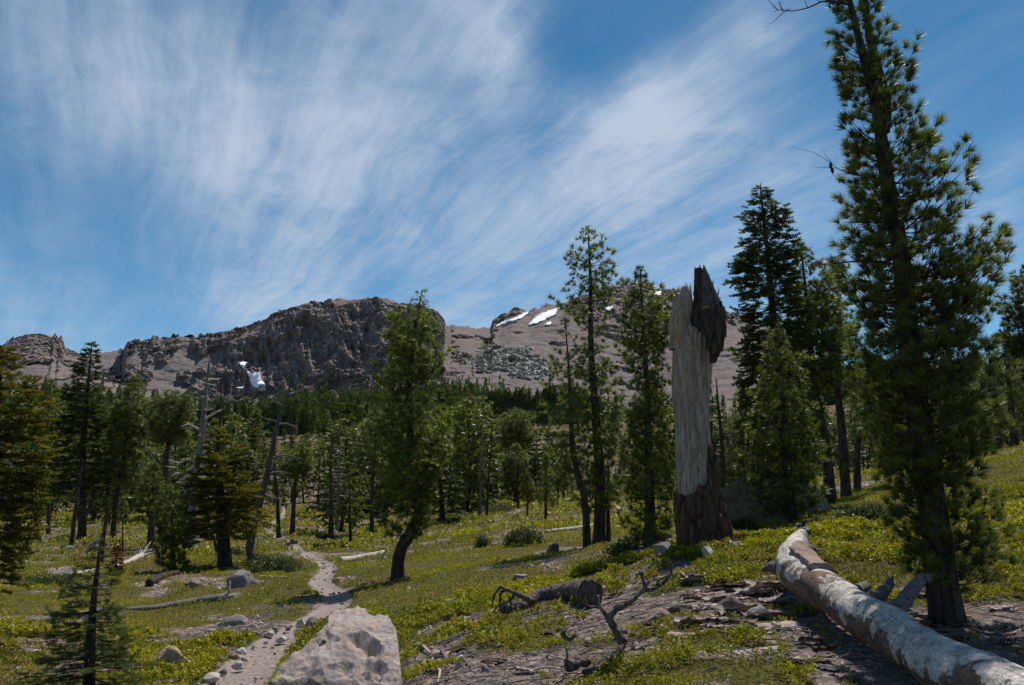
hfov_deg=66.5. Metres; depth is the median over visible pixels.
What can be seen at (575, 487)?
pine tree
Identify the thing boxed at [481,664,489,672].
stone
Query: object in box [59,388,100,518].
pine tree
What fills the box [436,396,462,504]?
fir tree
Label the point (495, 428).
pine tree
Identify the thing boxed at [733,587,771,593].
bark piece
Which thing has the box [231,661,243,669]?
stone
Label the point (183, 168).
sky
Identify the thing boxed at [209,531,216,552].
dead tree
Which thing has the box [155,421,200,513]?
fir tree
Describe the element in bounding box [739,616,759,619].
bark piece
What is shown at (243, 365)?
snow patch
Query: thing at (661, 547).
boulder
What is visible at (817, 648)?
bark piece
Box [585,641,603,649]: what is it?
stick
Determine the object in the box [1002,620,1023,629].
bark piece
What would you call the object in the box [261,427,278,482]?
fir tree
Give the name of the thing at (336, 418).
fir tree
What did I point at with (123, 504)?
fir sapling
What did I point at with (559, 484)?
pine tree
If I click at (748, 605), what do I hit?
bark piece
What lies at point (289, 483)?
pine tree
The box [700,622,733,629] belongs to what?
bark piece
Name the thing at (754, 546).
ground cover
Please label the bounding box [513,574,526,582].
stone
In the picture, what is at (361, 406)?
pine tree
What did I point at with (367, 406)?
pine tree
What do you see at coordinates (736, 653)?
stick
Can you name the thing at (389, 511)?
fir tree
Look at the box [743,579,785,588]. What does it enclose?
bark piece
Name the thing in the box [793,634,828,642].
bark piece
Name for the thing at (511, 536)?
shrub
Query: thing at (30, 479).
pine tree
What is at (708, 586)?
bark piece
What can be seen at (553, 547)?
stone
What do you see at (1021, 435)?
pine tree
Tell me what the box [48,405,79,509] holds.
pine tree
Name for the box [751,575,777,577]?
bark piece
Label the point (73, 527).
dead tree
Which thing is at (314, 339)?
mountain
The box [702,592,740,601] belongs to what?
bark piece
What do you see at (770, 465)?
pine tree
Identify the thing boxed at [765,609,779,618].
stone
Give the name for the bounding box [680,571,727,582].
bark piece
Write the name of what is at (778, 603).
bark piece
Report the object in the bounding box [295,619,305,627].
stone
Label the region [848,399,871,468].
fir tree
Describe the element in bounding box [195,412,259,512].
pine tree
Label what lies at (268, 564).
shrub
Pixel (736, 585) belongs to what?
bark piece
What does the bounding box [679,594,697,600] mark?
bark piece
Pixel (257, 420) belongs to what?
pine tree
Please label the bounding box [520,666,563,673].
stick
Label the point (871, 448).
fir tree
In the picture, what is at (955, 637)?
bark piece
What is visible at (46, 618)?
fallen log
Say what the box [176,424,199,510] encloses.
fir tree
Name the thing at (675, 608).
stone
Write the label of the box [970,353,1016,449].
pine tree
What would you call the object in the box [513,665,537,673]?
bark piece
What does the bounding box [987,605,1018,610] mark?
bark piece
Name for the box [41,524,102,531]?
fallen log
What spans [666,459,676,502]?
fir tree
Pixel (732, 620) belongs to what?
bark piece
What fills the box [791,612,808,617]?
bark piece
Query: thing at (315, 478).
pine tree
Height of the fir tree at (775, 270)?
9.831 m
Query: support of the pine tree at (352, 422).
on the ground at (262, 653)
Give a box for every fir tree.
[0,344,65,594]
[39,341,117,539]
[88,411,133,520]
[120,422,146,512]
[124,430,169,516]
[138,409,172,512]
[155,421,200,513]
[169,412,195,506]
[173,426,278,567]
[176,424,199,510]
[204,419,214,501]
[235,428,283,526]
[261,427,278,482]
[269,399,281,435]
[282,433,307,504]
[300,409,313,444]
[312,402,353,512]
[313,402,369,518]
[332,461,371,541]
[352,419,370,513]
[364,390,406,517]
[404,421,446,513]
[420,389,466,523]
[432,402,448,493]
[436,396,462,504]
[469,435,505,510]
[478,422,499,499]
[521,441,552,500]
[523,424,547,497]
[532,424,555,491]
[532,437,544,489]
[534,452,557,519]
[612,448,623,487]
[621,434,636,484]
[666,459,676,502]
[710,416,720,486]
[718,416,739,487]
[721,183,836,475]
[797,409,820,476]
[832,403,849,457]
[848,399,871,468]
[861,437,875,469]
[865,418,884,464]
[989,393,1009,445]
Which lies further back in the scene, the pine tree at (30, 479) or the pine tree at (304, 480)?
the pine tree at (304, 480)
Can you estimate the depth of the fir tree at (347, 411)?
102.30 m
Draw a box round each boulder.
[86,538,98,547]
[187,578,204,587]
[217,614,248,626]
[226,570,256,587]
[268,606,401,684]
[305,504,327,513]
[653,542,673,558]
[721,478,765,524]
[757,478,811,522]
[794,483,830,510]
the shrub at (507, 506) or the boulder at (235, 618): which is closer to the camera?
the boulder at (235, 618)
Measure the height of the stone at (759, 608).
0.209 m
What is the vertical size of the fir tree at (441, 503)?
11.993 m
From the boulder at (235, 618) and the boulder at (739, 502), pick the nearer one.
the boulder at (235, 618)
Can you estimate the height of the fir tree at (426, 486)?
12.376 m
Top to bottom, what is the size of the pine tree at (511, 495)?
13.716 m
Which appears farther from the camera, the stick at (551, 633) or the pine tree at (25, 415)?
the pine tree at (25, 415)
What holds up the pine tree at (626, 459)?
on the ground at (262, 653)
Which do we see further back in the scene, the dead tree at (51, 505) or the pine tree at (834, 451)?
the pine tree at (834, 451)
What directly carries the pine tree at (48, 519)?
on the ground at (262, 653)
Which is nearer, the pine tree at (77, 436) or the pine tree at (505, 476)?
the pine tree at (77, 436)
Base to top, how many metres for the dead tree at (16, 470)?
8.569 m
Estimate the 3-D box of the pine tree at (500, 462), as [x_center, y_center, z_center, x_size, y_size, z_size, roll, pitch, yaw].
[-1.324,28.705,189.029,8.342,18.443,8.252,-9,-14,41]
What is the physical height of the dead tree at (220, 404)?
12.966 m
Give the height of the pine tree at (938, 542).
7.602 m
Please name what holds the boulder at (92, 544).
on the ground at (262, 653)
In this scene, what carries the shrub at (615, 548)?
on the ground at (262, 653)
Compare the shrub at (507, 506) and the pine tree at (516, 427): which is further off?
the pine tree at (516, 427)
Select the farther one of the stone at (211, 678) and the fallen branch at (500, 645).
the stone at (211, 678)
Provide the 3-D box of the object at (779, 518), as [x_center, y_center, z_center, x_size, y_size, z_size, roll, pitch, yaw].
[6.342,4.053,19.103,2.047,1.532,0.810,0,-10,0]
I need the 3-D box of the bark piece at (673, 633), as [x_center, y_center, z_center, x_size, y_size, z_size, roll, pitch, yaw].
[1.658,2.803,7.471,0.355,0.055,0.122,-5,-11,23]
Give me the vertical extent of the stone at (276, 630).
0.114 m
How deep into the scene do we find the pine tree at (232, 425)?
110.37 m
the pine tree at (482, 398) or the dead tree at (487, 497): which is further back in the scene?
the pine tree at (482, 398)
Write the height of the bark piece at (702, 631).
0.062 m
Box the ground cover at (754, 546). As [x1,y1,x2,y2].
[0,440,1023,684]
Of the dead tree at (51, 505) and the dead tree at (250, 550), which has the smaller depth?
the dead tree at (250, 550)
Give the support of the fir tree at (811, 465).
on the ground at (262, 653)
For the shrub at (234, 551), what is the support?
on the ground at (262, 653)
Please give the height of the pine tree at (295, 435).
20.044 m
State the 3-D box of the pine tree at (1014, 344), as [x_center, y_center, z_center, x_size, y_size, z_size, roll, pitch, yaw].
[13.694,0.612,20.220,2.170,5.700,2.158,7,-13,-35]
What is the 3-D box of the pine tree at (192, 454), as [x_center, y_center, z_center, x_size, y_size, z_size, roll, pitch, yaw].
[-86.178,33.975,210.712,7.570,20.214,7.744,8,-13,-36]
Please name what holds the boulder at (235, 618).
on the ground at (262, 653)
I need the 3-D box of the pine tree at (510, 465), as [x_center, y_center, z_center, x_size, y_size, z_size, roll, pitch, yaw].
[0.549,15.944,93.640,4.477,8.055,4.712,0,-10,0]
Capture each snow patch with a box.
[238,362,248,369]
[247,371,265,391]
[495,312,529,327]
[529,307,558,325]
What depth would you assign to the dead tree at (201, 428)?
45.70 m
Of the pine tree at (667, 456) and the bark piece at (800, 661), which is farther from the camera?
the pine tree at (667, 456)
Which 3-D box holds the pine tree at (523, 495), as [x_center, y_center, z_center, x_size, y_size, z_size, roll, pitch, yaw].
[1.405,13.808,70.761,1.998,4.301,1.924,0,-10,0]
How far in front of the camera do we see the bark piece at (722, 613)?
8.37 m
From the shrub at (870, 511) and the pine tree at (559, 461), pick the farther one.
the pine tree at (559, 461)
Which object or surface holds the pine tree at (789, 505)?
on the ground at (262, 653)
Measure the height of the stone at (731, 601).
0.230 m
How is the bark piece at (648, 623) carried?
on the ground at (262, 653)
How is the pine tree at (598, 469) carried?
on the ground at (262, 653)
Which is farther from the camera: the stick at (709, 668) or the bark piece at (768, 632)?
the bark piece at (768, 632)
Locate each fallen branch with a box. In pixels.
[493,642,536,646]
[678,602,717,607]
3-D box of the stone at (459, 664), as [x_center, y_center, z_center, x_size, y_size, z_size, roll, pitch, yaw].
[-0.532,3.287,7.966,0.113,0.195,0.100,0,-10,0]
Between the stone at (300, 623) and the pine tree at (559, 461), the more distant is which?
the pine tree at (559, 461)
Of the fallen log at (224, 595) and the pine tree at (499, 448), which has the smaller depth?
the fallen log at (224, 595)
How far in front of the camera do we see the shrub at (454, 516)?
70.00 m
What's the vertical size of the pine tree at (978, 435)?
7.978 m
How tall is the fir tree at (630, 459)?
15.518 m
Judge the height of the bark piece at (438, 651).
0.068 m
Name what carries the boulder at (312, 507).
on the ground at (262, 653)
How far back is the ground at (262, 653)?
12.63 m
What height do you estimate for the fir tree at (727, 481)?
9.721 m
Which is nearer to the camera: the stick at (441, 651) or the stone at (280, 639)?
the stick at (441, 651)
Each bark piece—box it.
[431,649,449,654]
[480,658,506,663]
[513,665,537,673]
[630,645,644,650]
[642,621,659,626]
[667,631,702,638]
[674,614,713,623]
[678,593,714,598]
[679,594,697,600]
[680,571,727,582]
[686,630,710,636]
[687,603,717,609]
[696,591,726,598]
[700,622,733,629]
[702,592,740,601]
[704,585,724,588]
[707,581,748,588]
[712,616,757,624]
[714,610,738,615]
[715,601,768,613]
[721,590,754,595]
[722,632,755,638]
[729,595,748,599]
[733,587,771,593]
[735,646,778,656]
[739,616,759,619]
[740,608,786,617]
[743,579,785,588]
[744,627,776,634]
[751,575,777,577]
[751,620,799,629]
[756,597,792,602]
[759,625,780,632]
[765,601,787,605]
[771,621,800,629]
[783,658,806,663]
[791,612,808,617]
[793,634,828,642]
[806,659,831,664]
[810,663,850,671]
[811,644,838,652]
[835,672,865,678]
[947,635,969,640]
[971,624,1002,630]
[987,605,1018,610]
[994,636,1016,641]
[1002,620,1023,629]
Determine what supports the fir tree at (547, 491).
on the ground at (262, 653)
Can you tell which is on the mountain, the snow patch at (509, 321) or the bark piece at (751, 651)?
the snow patch at (509, 321)
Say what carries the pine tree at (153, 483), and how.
on the ground at (262, 653)
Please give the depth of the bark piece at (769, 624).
7.83 m
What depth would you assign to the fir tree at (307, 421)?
331.04 m
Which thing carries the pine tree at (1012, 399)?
on the ground at (262, 653)
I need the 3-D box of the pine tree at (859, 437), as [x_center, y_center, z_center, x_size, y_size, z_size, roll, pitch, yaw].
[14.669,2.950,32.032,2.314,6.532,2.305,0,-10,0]
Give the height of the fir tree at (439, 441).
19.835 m
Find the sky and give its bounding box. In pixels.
[0,0,1023,366]
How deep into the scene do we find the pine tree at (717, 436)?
106.25 m
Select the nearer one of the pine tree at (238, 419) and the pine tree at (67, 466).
the pine tree at (67, 466)
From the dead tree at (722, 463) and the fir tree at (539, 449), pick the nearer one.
the dead tree at (722, 463)
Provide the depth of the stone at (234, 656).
11.70 m
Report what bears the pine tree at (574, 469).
on the ground at (262, 653)
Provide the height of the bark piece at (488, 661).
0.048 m
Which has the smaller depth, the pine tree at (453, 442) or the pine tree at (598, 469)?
the pine tree at (598, 469)
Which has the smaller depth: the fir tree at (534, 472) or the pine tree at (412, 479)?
the pine tree at (412, 479)
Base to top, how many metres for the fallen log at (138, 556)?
1.021 m
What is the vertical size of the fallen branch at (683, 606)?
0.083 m
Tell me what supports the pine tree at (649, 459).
on the ground at (262, 653)
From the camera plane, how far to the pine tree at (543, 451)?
196.73 m
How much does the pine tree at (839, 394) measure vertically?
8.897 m
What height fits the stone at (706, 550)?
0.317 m
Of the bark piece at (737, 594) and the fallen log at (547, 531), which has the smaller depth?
the bark piece at (737, 594)
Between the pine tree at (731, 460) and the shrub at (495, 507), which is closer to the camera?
the pine tree at (731, 460)
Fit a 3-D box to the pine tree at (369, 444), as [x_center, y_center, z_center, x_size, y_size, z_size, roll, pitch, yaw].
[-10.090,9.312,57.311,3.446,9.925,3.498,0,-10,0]
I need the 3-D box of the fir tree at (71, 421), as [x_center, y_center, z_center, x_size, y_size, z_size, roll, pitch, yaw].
[-30.364,6.809,54.765,5.116,14.005,4.921,-7,-13,34]
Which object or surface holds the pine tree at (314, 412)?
on the ground at (262, 653)
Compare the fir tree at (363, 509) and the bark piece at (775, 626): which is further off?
the fir tree at (363, 509)
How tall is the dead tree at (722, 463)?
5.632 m
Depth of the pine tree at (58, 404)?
57.53 m
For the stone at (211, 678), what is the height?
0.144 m
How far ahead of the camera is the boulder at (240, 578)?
24.38 m
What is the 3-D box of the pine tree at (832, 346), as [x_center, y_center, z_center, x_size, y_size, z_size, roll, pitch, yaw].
[9.163,0.843,23.189,2.418,8.139,2.306,0,-10,0]
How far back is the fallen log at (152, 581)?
25.65 m
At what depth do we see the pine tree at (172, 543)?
29.96 m
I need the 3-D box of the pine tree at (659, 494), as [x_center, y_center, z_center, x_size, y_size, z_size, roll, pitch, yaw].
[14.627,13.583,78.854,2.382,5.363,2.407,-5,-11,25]
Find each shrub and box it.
[14,573,83,586]
[215,546,244,555]
[241,553,272,567]
[245,551,307,572]
[364,524,377,532]
[445,510,472,519]
[473,532,493,547]
[482,502,507,514]
[493,502,514,511]
[501,526,546,546]
[602,541,638,555]
[617,528,668,544]
[731,515,758,530]
[831,500,893,520]
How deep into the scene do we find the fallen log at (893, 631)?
6.36 m
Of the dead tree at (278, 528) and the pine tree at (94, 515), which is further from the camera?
the pine tree at (94, 515)
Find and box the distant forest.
[1,357,1020,438]
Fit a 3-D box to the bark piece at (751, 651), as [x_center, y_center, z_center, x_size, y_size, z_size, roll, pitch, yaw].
[2.139,2.714,6.855,0.428,0.096,0.152,1,-10,-5]
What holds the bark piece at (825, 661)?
on the ground at (262, 653)
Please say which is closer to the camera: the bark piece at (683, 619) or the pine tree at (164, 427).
the bark piece at (683, 619)
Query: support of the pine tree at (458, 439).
on the ground at (262, 653)
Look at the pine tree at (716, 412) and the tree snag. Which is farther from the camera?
the pine tree at (716, 412)
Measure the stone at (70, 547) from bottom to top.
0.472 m
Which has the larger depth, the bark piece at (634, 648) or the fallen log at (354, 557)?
the fallen log at (354, 557)
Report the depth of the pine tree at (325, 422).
328.43 m
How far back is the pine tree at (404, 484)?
104.73 m
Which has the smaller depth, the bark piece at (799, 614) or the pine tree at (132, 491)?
the bark piece at (799, 614)
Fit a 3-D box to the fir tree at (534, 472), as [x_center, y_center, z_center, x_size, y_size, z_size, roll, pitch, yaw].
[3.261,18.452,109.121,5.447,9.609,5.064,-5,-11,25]
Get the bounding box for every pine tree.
[0,415,20,495]
[0,433,24,522]
[3,407,28,513]
[22,398,71,514]
[26,406,46,507]
[28,378,67,536]
[40,442,72,534]
[45,430,79,502]
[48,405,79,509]
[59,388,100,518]
[65,419,92,500]
[66,413,112,521]
[86,428,136,523]
[87,408,107,515]
[95,374,156,538]
[111,435,159,524]
[135,461,166,548]
[139,443,183,515]
[140,389,197,540]
[144,483,198,571]
[172,439,191,483]
[177,428,214,509]
[184,417,231,523]
[184,433,195,485]
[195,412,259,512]
[228,420,240,501]
[230,408,273,513]
[233,417,243,442]
[246,405,259,436]
[254,419,269,469]
[264,427,286,506]
[272,429,300,505]
[272,440,316,535]
[289,424,301,464]
[296,433,316,502]
[307,398,317,432]
[309,433,328,493]
[315,417,375,531]
[316,409,331,446]
[331,410,359,476]
[350,401,384,513]
[350,404,380,497]
[352,404,392,532]
[364,404,405,522]
[368,288,459,580]
[382,403,417,513]
[430,442,444,509]
[441,398,498,516]
[447,396,502,507]
[448,431,483,504]
[453,392,481,503]
[471,395,501,494]
[490,414,508,496]
[493,407,537,503]
[494,427,507,494]
[498,422,529,495]
[499,442,533,507]
[500,431,532,501]
[518,472,536,516]
[526,316,591,548]
[537,433,555,479]
[546,430,575,497]
[547,225,631,546]
[547,461,572,504]
[567,459,578,492]
[612,265,676,545]
[616,435,634,488]
[626,434,658,484]
[654,451,665,501]
[656,432,675,473]
[710,411,723,443]
[713,411,748,481]
[716,387,763,481]
[733,321,830,523]
[749,410,780,475]
[764,0,1023,627]
[781,242,856,503]
[806,397,836,470]
[814,255,869,496]
[824,405,847,465]
[828,416,862,466]
[832,436,854,472]
[843,346,893,489]
[861,393,874,455]
[870,394,907,471]
[951,365,988,447]
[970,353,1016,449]
[973,321,1023,447]
[990,263,1023,362]
[997,358,1023,428]
[1002,389,1023,442]
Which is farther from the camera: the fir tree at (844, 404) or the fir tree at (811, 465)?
the fir tree at (844, 404)
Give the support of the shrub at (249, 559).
on the ground at (262, 653)
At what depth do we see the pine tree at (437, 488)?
115.18 m
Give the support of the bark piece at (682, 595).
on the ground at (262, 653)
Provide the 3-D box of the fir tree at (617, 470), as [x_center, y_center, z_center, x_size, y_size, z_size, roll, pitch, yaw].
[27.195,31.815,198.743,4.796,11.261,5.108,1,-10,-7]
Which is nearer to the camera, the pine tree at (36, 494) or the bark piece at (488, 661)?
the bark piece at (488, 661)
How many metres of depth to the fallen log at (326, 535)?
53.71 m
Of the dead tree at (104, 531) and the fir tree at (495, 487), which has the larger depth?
the fir tree at (495, 487)
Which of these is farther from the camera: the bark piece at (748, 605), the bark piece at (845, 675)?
the bark piece at (748, 605)
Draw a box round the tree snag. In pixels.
[668,265,735,547]
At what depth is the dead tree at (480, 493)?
76.77 m
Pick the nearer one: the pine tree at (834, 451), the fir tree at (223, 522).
the fir tree at (223, 522)
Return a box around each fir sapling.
[10,535,159,684]
[105,545,124,575]
[116,495,130,551]
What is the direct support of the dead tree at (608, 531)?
on the ground at (262, 653)
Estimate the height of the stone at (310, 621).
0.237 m
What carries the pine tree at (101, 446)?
on the ground at (262, 653)
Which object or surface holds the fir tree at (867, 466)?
on the ground at (262, 653)
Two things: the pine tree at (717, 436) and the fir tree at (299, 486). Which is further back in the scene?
the fir tree at (299, 486)
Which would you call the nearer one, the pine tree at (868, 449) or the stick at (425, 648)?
the stick at (425, 648)
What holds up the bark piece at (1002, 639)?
on the ground at (262, 653)
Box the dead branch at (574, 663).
[559,561,676,679]
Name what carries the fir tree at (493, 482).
on the ground at (262, 653)
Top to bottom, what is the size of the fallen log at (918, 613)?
0.116 m
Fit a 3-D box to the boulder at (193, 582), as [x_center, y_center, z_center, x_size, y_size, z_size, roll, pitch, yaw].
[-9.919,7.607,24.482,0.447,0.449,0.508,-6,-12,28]
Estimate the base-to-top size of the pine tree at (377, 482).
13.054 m
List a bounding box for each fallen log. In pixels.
[28,602,100,622]
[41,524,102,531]
[65,542,152,574]
[119,581,234,610]
[145,570,179,586]
[316,532,347,538]
[336,549,387,562]
[491,578,602,613]
[544,519,615,533]
[612,500,626,510]
[761,522,1023,684]
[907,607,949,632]
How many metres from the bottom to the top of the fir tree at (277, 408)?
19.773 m
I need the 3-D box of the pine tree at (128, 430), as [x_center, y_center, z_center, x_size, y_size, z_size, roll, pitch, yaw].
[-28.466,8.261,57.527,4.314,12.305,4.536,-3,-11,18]
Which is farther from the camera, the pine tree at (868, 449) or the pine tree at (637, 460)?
the pine tree at (868, 449)
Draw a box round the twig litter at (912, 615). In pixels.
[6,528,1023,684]
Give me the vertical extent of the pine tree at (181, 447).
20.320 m
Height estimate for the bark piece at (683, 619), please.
0.094 m
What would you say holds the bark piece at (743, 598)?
on the ground at (262, 653)
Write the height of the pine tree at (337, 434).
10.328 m
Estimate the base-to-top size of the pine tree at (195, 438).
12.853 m
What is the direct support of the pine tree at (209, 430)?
on the ground at (262, 653)
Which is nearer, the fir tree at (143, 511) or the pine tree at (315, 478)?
the fir tree at (143, 511)
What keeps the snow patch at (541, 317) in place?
on the mountain
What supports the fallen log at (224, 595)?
on the ground at (262, 653)
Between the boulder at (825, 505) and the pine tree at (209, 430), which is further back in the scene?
the pine tree at (209, 430)
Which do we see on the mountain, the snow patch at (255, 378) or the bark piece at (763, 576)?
the snow patch at (255, 378)
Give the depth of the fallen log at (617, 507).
65.28 m
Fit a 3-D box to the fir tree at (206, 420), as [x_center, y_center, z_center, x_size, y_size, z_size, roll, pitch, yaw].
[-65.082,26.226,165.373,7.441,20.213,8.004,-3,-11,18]
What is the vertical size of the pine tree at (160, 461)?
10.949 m
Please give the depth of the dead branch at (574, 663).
6.83 m
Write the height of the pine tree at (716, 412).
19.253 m
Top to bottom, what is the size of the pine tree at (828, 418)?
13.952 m
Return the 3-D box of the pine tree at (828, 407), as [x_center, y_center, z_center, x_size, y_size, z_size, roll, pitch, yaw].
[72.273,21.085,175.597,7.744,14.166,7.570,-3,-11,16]
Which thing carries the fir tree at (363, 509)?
on the ground at (262, 653)
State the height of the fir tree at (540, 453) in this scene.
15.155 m
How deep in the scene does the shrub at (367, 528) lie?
59.09 m
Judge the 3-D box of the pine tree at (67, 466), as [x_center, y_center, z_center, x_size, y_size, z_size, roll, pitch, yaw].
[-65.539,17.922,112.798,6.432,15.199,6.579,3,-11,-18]
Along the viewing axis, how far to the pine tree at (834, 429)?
102.41 m
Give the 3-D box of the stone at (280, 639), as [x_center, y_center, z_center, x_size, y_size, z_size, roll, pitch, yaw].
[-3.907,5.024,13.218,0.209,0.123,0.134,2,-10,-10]
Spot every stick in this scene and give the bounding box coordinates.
[414,642,430,653]
[429,668,440,684]
[438,647,445,658]
[449,647,469,654]
[449,655,470,667]
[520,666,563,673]
[539,632,555,644]
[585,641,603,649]
[700,666,717,672]
[716,650,751,659]
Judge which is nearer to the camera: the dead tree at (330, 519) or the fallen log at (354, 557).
the fallen log at (354, 557)
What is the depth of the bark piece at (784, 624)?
7.80 m
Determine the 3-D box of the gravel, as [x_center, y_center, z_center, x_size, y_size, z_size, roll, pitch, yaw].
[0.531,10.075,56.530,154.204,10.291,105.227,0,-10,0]
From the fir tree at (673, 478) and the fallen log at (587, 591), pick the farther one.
the fir tree at (673, 478)
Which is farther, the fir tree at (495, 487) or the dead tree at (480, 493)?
the fir tree at (495, 487)
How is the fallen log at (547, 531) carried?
on the ground at (262, 653)
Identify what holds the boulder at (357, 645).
on the ground at (262, 653)
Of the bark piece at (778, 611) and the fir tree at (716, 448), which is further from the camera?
the fir tree at (716, 448)
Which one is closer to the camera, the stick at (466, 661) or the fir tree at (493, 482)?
the stick at (466, 661)
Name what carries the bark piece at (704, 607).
on the ground at (262, 653)
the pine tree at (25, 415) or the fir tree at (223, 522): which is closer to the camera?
the fir tree at (223, 522)
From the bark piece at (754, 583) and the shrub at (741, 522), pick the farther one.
the shrub at (741, 522)
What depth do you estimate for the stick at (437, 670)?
7.83 m
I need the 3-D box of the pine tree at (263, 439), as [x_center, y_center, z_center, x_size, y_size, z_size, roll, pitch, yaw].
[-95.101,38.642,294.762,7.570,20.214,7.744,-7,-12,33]
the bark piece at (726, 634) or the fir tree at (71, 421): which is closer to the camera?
the bark piece at (726, 634)
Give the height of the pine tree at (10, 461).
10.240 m
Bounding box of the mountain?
[0,281,817,441]
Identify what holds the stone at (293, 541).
on the ground at (262, 653)
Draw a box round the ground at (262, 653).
[0,399,1023,684]
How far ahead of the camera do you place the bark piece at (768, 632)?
7.61 m
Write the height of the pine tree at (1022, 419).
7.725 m
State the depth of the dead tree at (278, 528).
60.61 m
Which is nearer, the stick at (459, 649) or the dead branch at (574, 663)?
the dead branch at (574, 663)
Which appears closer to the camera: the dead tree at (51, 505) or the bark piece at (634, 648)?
the bark piece at (634, 648)
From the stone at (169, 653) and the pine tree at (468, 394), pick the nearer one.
the stone at (169, 653)
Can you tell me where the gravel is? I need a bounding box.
[0,480,1022,684]
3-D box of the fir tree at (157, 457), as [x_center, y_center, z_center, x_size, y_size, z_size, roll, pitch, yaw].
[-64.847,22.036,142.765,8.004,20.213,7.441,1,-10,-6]
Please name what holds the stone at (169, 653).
on the ground at (262, 653)
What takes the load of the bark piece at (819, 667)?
on the ground at (262, 653)
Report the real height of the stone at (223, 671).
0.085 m
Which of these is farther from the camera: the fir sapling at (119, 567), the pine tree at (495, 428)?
the pine tree at (495, 428)
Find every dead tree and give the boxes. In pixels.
[9,446,21,523]
[42,467,60,515]
[57,460,90,548]
[86,488,97,517]
[90,494,117,562]
[166,358,221,547]
[185,451,191,510]
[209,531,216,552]
[213,375,225,536]
[246,371,302,558]
[268,446,286,537]
[318,433,340,537]
[319,436,351,531]
[476,406,486,518]
[485,415,492,517]
[606,459,611,541]
[711,377,740,488]
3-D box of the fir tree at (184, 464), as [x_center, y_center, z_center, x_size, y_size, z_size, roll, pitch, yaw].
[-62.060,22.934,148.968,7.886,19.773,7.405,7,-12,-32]
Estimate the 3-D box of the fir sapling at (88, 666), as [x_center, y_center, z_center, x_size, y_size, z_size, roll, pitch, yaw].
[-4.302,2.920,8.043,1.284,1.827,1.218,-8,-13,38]
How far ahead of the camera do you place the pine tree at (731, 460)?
39.51 m
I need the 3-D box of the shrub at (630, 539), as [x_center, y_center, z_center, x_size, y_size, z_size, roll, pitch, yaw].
[3.102,4.509,18.099,1.356,0.396,1.080,0,-10,0]
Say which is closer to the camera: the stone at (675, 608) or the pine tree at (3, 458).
the stone at (675, 608)
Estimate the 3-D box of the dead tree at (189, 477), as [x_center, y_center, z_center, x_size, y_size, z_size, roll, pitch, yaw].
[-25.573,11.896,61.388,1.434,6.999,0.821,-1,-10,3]
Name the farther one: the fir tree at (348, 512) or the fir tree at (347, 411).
the fir tree at (347, 411)
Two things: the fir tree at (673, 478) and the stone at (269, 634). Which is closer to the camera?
the stone at (269, 634)
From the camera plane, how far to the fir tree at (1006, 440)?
108.68 m
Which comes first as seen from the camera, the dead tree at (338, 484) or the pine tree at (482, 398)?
the dead tree at (338, 484)
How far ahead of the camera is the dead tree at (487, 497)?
73.79 m
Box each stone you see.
[59,545,73,549]
[145,645,190,671]
[202,672,219,683]
[218,668,226,674]
[228,653,239,658]
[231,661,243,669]
[235,647,246,653]
[263,631,273,637]
[272,627,278,632]
[275,636,286,642]
[290,539,297,544]
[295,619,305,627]
[305,616,317,627]
[454,654,464,669]
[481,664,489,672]
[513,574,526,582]
[545,543,558,554]
[643,607,673,622]
[665,604,680,614]
[701,546,711,556]
[715,596,745,612]
[747,604,766,618]
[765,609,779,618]
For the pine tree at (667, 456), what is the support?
on the ground at (262, 653)
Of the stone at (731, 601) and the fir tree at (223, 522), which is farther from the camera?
the fir tree at (223, 522)
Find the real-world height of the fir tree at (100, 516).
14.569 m
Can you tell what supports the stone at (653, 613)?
on the ground at (262, 653)
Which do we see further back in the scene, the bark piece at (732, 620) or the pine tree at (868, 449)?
the pine tree at (868, 449)
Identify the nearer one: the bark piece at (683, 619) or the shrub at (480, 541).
the bark piece at (683, 619)
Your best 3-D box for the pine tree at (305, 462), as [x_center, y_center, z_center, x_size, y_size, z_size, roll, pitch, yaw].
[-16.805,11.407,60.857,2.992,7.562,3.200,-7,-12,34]
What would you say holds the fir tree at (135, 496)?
on the ground at (262, 653)
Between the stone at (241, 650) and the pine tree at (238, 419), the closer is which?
the stone at (241, 650)
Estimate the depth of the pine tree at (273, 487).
185.28 m
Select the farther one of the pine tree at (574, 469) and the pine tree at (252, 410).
the pine tree at (252, 410)
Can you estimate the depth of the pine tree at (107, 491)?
76.83 m
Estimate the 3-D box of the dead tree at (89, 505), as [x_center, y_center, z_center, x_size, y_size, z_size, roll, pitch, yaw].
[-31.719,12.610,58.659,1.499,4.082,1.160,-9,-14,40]
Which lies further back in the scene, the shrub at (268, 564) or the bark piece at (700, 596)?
the shrub at (268, 564)
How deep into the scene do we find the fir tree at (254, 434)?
76.33 m
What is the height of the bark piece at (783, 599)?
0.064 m
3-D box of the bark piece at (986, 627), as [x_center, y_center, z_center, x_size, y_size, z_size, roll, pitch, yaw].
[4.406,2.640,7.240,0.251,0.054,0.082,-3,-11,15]
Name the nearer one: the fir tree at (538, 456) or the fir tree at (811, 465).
the fir tree at (811, 465)

